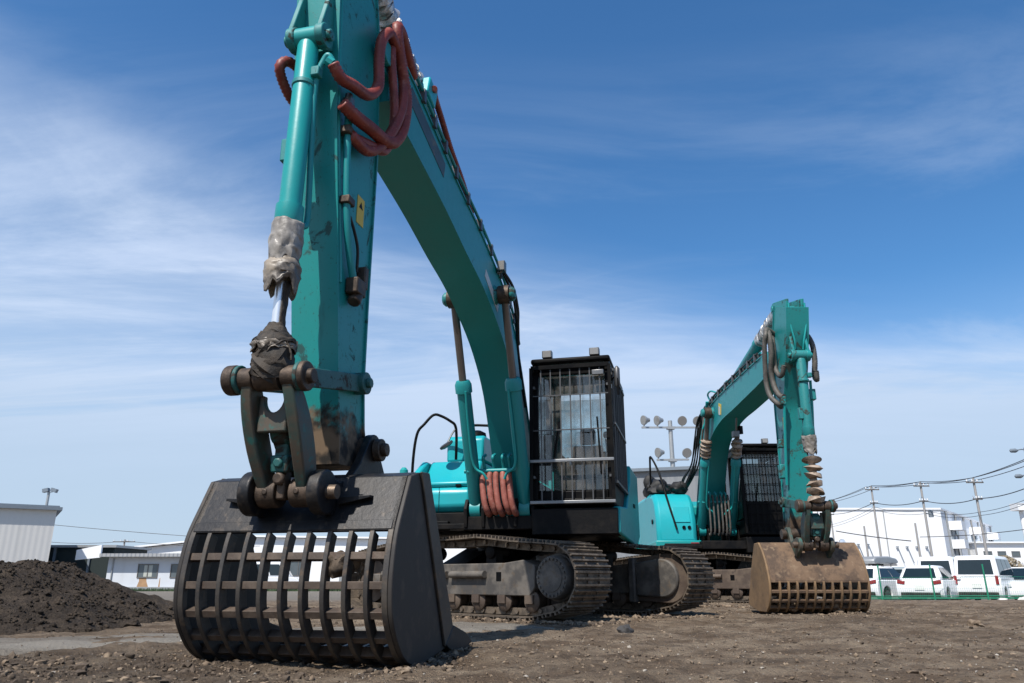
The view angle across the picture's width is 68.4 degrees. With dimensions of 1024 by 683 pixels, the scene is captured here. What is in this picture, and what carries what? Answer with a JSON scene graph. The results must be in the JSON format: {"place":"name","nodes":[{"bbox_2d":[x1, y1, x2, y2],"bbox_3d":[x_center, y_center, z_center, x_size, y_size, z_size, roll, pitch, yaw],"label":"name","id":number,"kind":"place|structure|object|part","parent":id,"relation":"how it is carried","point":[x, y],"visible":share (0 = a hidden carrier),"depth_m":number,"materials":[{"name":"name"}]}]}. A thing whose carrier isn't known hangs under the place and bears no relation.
{"place":"outdoors","nodes":[
{"label":"outdoors","id":0,"kind":"place"},
{"bbox_2d":[75,545,180,589],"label":"house","id":1,"kind":"structure","parent":0,"point":[146,570],"depth_m":61.99,"materials":[{"name":"metal"}]},
{"bbox_2d":[136,564,158,577],"bbox_3d":[-29.979,18.879,62.056,1.710,1.110,0.080,-1,-18,2],"label":"window","id":2,"kind":"structure","parent":1,"relation":"in","point":[144,570],"depth_m":62.05,"materials":[{"name":"grey glass"}]},
{"bbox_2d":[169,564,177,577],"bbox_3d":[-27.348,18.851,61.965,1.460,1.110,0.080,-1,-18,2],"label":"window","id":3,"kind":"structure","parent":1,"relation":"in","point":[173,570],"depth_m":61.99,"materials":[{"name":"grey glass"}]},
{"bbox_2d":[0,589,1023,682],"bbox_3d":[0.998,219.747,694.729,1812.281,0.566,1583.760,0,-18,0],"label":"dirt ground","id":4,"kind":"structure","parent":0,"point":[650,674],"depth_m":4.86,"materials":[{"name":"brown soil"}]},
{"bbox_2d":[0,503,62,561],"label":"warehouse","id":5,"kind":"structure","parent":4,"relation":"on","point":[26,531],"depth_m":58.85,"materials":[{"name":"beige metal"}]},
{"bbox_2d":[42,488,58,504],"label":"floodlight pole","id":6,"kind":"object","parent":4,"relation":"on","point":[48,490],"visible":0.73,"depth_m":72.77,"materials":[{"name":"metal"}]},
{"bbox_2d":[0,559,173,634],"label":"soil heap","id":7,"kind":"object","parent":4,"relation":"on","point":[57,596],"visible":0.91,"depth_m":7.46,"materials":[{"name":"brown soil"}]},
{"bbox_2d":[48,545,151,578],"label":"shed","id":8,"kind":"structure","parent":4,"relation":"on","point":[67,553],"depth_m":63.91,"materials":[{"name":"metal"}]},
{"bbox_2d":[113,539,134,545],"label":"utility pole","id":9,"kind":"object","parent":4,"relation":"on","point":[124,541],"visible":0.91,"depth_m":81.12,"materials":[{"name":"concrete"}]},
{"bbox_2d":[53,542,182,545],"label":"power line","id":10,"kind":"object","parent":9,"relation":"attached to","point":[111,542],"visible":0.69,"depth_m":81.43,"materials":[{"name":"black metal"}]},
{"bbox_2d":[119,620,140,626],"bbox_3d":[-3.810,2.812,7.496,0.208,0.083,0.204,0,-18,0],"label":"soil clod","id":11,"kind":"object","parent":4,"relation":"on","point":[126,623],"visible":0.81,"depth_m":7.45,"materials":[{"name":"brown soil"}]},
{"bbox_2d":[130,587,340,590],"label":"grass verge","id":12,"kind":"object","parent":4,"relation":"on","point":[152,589],"depth_m":54.03,"materials":[{"name":"green plant"}]},
{"bbox_2d":[0,621,553,655],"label":"dirt lane","id":13,"kind":"structure","parent":4,"relation":"on","point":[8,646],"depth_m":5.55,"materials":[{"name":"soil"}]},
{"bbox_2d":[257,562,298,589],"bbox_3d":[-18.525,17.850,57.279,4.970,2.100,2.160,3,-18,-10],"label":"parked car","id":14,"kind":"object","parent":4,"relation":"on","point":[274,571],"visible":0.05,"depth_m":56.69,"materials":[{"name":"white paint"}]},
{"bbox_3d":[-17.769,17.180,56.746,1.350,0.793,0.084,3,-18,-10],"label":"side window","id":15,"kind":"part","parent":14,"relation":"part of","materials":[{"name":"black glass"}]},
{"bbox_2d":[134,535,464,580],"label":"hall","id":16,"kind":"structure","parent":4,"relation":"on","point":[319,546],"depth_m":82.96,"materials":[{"name":"white metal"}]},
{"bbox_2d":[58,525,182,535],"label":"power line","id":17,"kind":"object","parent":16,"relation":"attached to","point":[118,530],"visible":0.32,"depth_m":87.43,"materials":[{"name":"black metal"}]},
{"bbox_2d":[290,562,300,575],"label":"window","id":18,"kind":"structure","parent":16,"relation":"in","point":[295,566],"depth_m":82.34,"materials":[{"name":"grey glass"}]},
{"bbox_2d":[173,0,714,665],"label":"excavator","id":19,"kind":"object","parent":4,"relation":"on","point":[525,516],"visible":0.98,"depth_m":5.11,"materials":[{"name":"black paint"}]},
{"bbox_2d":[328,550,354,578],"bbox_3d":[-0.970,1.262,4.269,0.138,0.156,0.136,-15,-23,39],"label":"soil lump","id":20,"kind":"object","parent":19,"relation":"on","point":[335,568],"visible":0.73,"depth_m":4.23,"materials":[{"name":"brown soil"}]},
{"bbox_2d":[617,624,633,632],"bbox_3d":[0.974,2.518,6.547,0.137,0.119,0.148,13,-21,-35],"label":"dark stone","id":21,"kind":"object","parent":4,"relation":"on","point":[626,628],"visible":0.52,"depth_m":6.52,"materials":[{"name":"grey stone"}]},
{"bbox_2d":[640,415,697,466],"bbox_3d":[9.431,9.268,43.124,3.653,10.158,0.616,2,-18,-7],"label":"floodlight mast","id":22,"kind":"object","parent":4,"relation":"on","point":[670,428],"visible":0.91,"depth_m":44.25,"materials":[{"name":"metal"}]},
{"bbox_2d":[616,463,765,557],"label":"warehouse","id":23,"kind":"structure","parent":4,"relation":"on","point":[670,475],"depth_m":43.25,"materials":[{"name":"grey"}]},
{"bbox_2d":[613,299,870,612],"bbox_3d":[3.688,2.821,14.966,4.815,4.519,9.060,-5,-18,16],"label":"excavator","id":24,"kind":"object","parent":4,"relation":"on","point":[739,536],"visible":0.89,"depth_m":12.21,"materials":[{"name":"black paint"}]},
{"bbox_2d":[771,583,862,612],"bbox_3d":[4.160,3.572,10.574,1.354,0.476,0.720,0,-18,1],"label":"soil load","id":25,"kind":"object","parent":24,"relation":"in","point":[774,586],"visible":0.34,"depth_m":10.41},
{"bbox_2d":[831,512,834,540],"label":"utility pole","id":26,"kind":"object","parent":4,"relation":"on","point":[832,526],"visible":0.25,"depth_m":89.47,"materials":[{"name":"concrete"}]},
{"bbox_2d":[833,459,1023,499],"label":"power line","id":27,"kind":"object","parent":26,"relation":"attached to","point":[943,482],"visible":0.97,"depth_m":58.95,"materials":[{"name":"black metal"}]},
{"bbox_2d":[835,466,1023,501],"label":"power line","id":28,"kind":"object","parent":26,"relation":"attached to","point":[938,483],"visible":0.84,"depth_m":61.03,"materials":[{"name":"black metal"}]},
{"bbox_2d":[840,489,1023,513],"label":"power line","id":29,"kind":"object","parent":26,"relation":"attached to","point":[940,503],"visible":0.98,"depth_m":60.08,"materials":[{"name":"black metal"}]},
{"bbox_2d":[863,526,870,565],"bbox_3d":[27.266,16.644,57.664,0.180,4.933,0.180,0,-18,0],"label":"utility pole","id":30,"kind":"object","parent":4,"relation":"on","point":[867,551],"visible":0.34,"depth_m":57.97,"materials":[{"name":"concrete"}]},
{"bbox_2d":[865,486,881,555],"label":"utility pole","id":31,"kind":"object","parent":4,"relation":"on","point":[876,524],"visible":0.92,"depth_m":70.32,"materials":[{"name":"concrete"}]},
{"bbox_2d":[834,461,1023,499],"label":"power line","id":32,"kind":"object","parent":31,"relation":"attached to","point":[931,481],"visible":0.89,"depth_m":62.15,"materials":[{"name":"black metal"}]},
{"bbox_2d":[863,556,916,599],"bbox_3d":[16.030,10.310,32.698,4.270,1.900,2.080,13,-22,-36],"label":"parked car","id":33,"kind":"object","parent":4,"relation":"on","point":[884,570],"visible":0.33,"depth_m":31.58,"materials":[{"name":"white paint"}]},
{"bbox_3d":[14.646,9.761,31.737,0.348,0.379,1.240,13,-22,-36],"label":"rear window","id":34,"kind":"part","parent":33,"relation":"part of","materials":[{"name":"black glass"}]},
{"bbox_3d":[15.609,9.711,31.567,1.023,0.422,0.170,13,-22,-36],"label":"side window","id":35,"kind":"part","parent":33,"relation":"part of","materials":[{"name":"blue glass"}]},
{"bbox_3d":[16.368,9.889,32.133,1.142,0.422,0.170,13,-22,-36],"label":"side window","id":36,"kind":"part","parent":33,"relation":"part of","materials":[{"name":"blue glass"}]},
{"bbox_2d":[813,508,1000,566],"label":"factory","id":37,"kind":"structure","parent":4,"relation":"on","point":[895,525],"depth_m":97.40,"materials":[{"name":"white concrete"}]},
{"bbox_2d":[951,530,958,555],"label":"window","id":38,"kind":"structure","parent":37,"relation":"in","point":[956,552],"depth_m":100.83,"materials":[{"name":"grey glass"}]},
{"bbox_2d":[893,567,936,599],"bbox_3d":[18.982,11.672,36.355,4.270,1.500,2.060,16,-24,-41],"label":"parked car","id":39,"kind":"object","parent":4,"relation":"on","point":[899,569],"visible":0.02,"depth_m":35.31,"materials":[{"name":"white metal"}]},
{"bbox_2d":[914,523,920,556],"bbox_3d":[29.170,15.465,53.842,0.180,4.882,0.180,0,-18,0],"label":"utility pole","id":40,"kind":"object","parent":4,"relation":"on","point":[918,545],"visible":0.34,"depth_m":54.16,"materials":[{"name":"concrete"}]},
{"bbox_2d":[913,482,933,556],"bbox_3d":[34.297,15.978,61.976,1.300,8.795,0.405,0,-18,0],"label":"utility pole","id":41,"kind":"object","parent":4,"relation":"on","point":[925,517],"visible":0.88,"depth_m":62.46,"materials":[{"name":"concrete"}]},
{"bbox_2d":[832,500,1023,524],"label":"power line","id":42,"kind":"object","parent":41,"relation":"attached to","point":[939,513],"visible":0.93,"depth_m":60.17,"materials":[{"name":"black metal"}]},
{"bbox_2d":[896,565,960,599],"bbox_3d":[17.234,9.998,31.010,2.060,1.480,4.070,-14,-22,38],"label":"parked car","id":43,"kind":"object","parent":4,"relation":"on","point":[921,573],"visible":0.63,"depth_m":29.76,"materials":[{"name":"white paint"}]},
{"bbox_3d":[16.169,9.193,29.933,1.224,0.379,0.348,-14,-22,38],"label":"rear window","id":44,"kind":"part","parent":43,"relation":"part of","materials":[{"name":"black glass"}]},
{"bbox_3d":[17.112,9.195,29.933,0.170,0.422,0.970,-14,-22,38],"label":"side window","id":45,"kind":"part","parent":43,"relation":"part of","materials":[{"name":"grey glass"}]},
{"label":"side window","id":46,"kind":"part","parent":43,"relation":"part of","materials":[{"name":"grey glass"}]},
{"bbox_2d":[917,556,953,599],"bbox_3d":[21.385,11.684,37.188,2.110,1.980,4.770,-13,-22,36],"label":"parked car","id":47,"kind":"object","parent":4,"relation":"on","point":[947,562],"visible":0.06,"depth_m":35.69,"materials":[{"name":"white paint"}]},
{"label":"rear window","id":48,"kind":"part","parent":47,"relation":"part of","materials":[{"name":"black glass"}]},
{"bbox_2d":[871,564,1023,599],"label":"wire fence","id":49,"kind":"object","parent":4,"relation":"on","point":[882,596],"visible":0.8,"depth_m":28.74,"materials":[{"name":"green metal"}]},
{"bbox_2d":[970,521,977,554],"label":"utility pole","id":50,"kind":"object","parent":4,"relation":"on","point":[974,538],"visible":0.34,"depth_m":67.76,"materials":[{"name":"concrete"}]},
{"bbox_2d":[967,619,984,626],"bbox_3d":[4.552,2.780,7.407,0.117,0.098,0.196,0,-18,0],"label":"soil clod","id":51,"kind":"object","parent":4,"relation":"on","point":[972,623],"visible":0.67,"depth_m":7.37,"materials":[{"name":"beige soil"}]},
{"bbox_2d":[966,478,988,554],"bbox_3d":[35.175,14.395,56.242,1.300,8.367,0.295,0,-18,0],"label":"utility pole","id":52,"kind":"object","parent":4,"relation":"on","point":[980,517],"visible":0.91,"depth_m":56.74,"materials":[{"name":"concrete"}]},
{"bbox_2d":[833,504,1023,526],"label":"power line","id":53,"kind":"object","parent":52,"relation":"attached to","point":[939,516],"visible":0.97,"depth_m":59.93,"materials":[{"name":"black metal"}]},
{"bbox_2d":[953,555,1017,599],"bbox_3d":[20.184,10.108,32.024,2.080,1.880,4.570,-15,-23,39],"label":"parked car","id":54,"kind":"object","parent":4,"relation":"on","point":[966,568],"visible":0.63,"depth_m":30.56,"materials":[{"name":"white paint"}]},
{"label":"rear window","id":55,"kind":"part","parent":54,"relation":"part of","materials":[{"name":"black glass"}]},
{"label":"side window","id":56,"kind":"part","parent":54,"relation":"part of","materials":[{"name":"grey glass"}]},
{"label":"side window","id":57,"kind":"part","parent":54,"relation":"part of","materials":[{"name":"grey glass"}]},
{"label":"side window","id":58,"kind":"part","parent":54,"relation":"part of","materials":[{"name":"grey glass"}]},
{"bbox_2d":[969,542,1023,565],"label":"storehouse","id":59,"kind":"structure","parent":4,"relation":"on","point":[1015,550],"depth_m":108.04,"materials":[{"name":"white metal"}]},
{"bbox_2d":[997,551,1005,555],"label":"window","id":60,"kind":"structure","parent":59,"relation":"in","point":[1000,553],"depth_m":107.86,"materials":[{"name":"grey glass"}]},
{"bbox_2d":[1011,551,1020,556],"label":"window","id":61,"kind":"structure","parent":59,"relation":"in","point":[1014,553],"depth_m":107.84,"materials":[{"name":"grey glass"}]},
{"bbox_2d":[991,567,1023,599],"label":"parked car","id":62,"kind":"object","parent":4,"relation":"on","point":[1018,573],"visible":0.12,"depth_m":31.34,"materials":[{"name":"white paint"}]},
{"bbox_2d":[1002,555,1023,566],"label":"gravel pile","id":63,"kind":"object","parent":4,"relation":"on","point":[1013,562],"visible":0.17,"depth_m":41.86,"materials":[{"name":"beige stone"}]},
{"bbox_2d":[1009,448,1023,477],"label":"street lamp","id":64,"kind":"object","parent":4,"relation":"on","point":[1014,450],"visible":1,"depth_m":46.01,"materials":[{"name":"silver metal"}]},
{"bbox_2d":[0,0,1023,545],"label":"sky","id":65,"kind":"structure","parent":0,"point":[648,178],"materials":[{"name":"blue"}]},
{"bbox_2d":[836,531,910,540],"bbox_3d":[22.213,11.994,46.547,0.054,0.867,4.827,11,-21,-32],"label":"power line","id":66,"kind":"object","parent":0,"point":[874,536],"visible":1,"depth_m":46.33,"materials":[{"name":"black metal"}]},
{"bbox_2d":[930,529,1023,536],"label":"power line","id":67,"kind":"object","parent":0,"point":[975,534],"visible":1,"depth_m":40.71,"materials":[{"name":"black metal"}]},
{"bbox_2d":[1009,503,1023,535],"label":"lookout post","id":68,"kind":"object","parent":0,"point":[1020,509],"visible":0.96,"depth_m":58.49,"materials":[{"name":"metal"}]}
]}

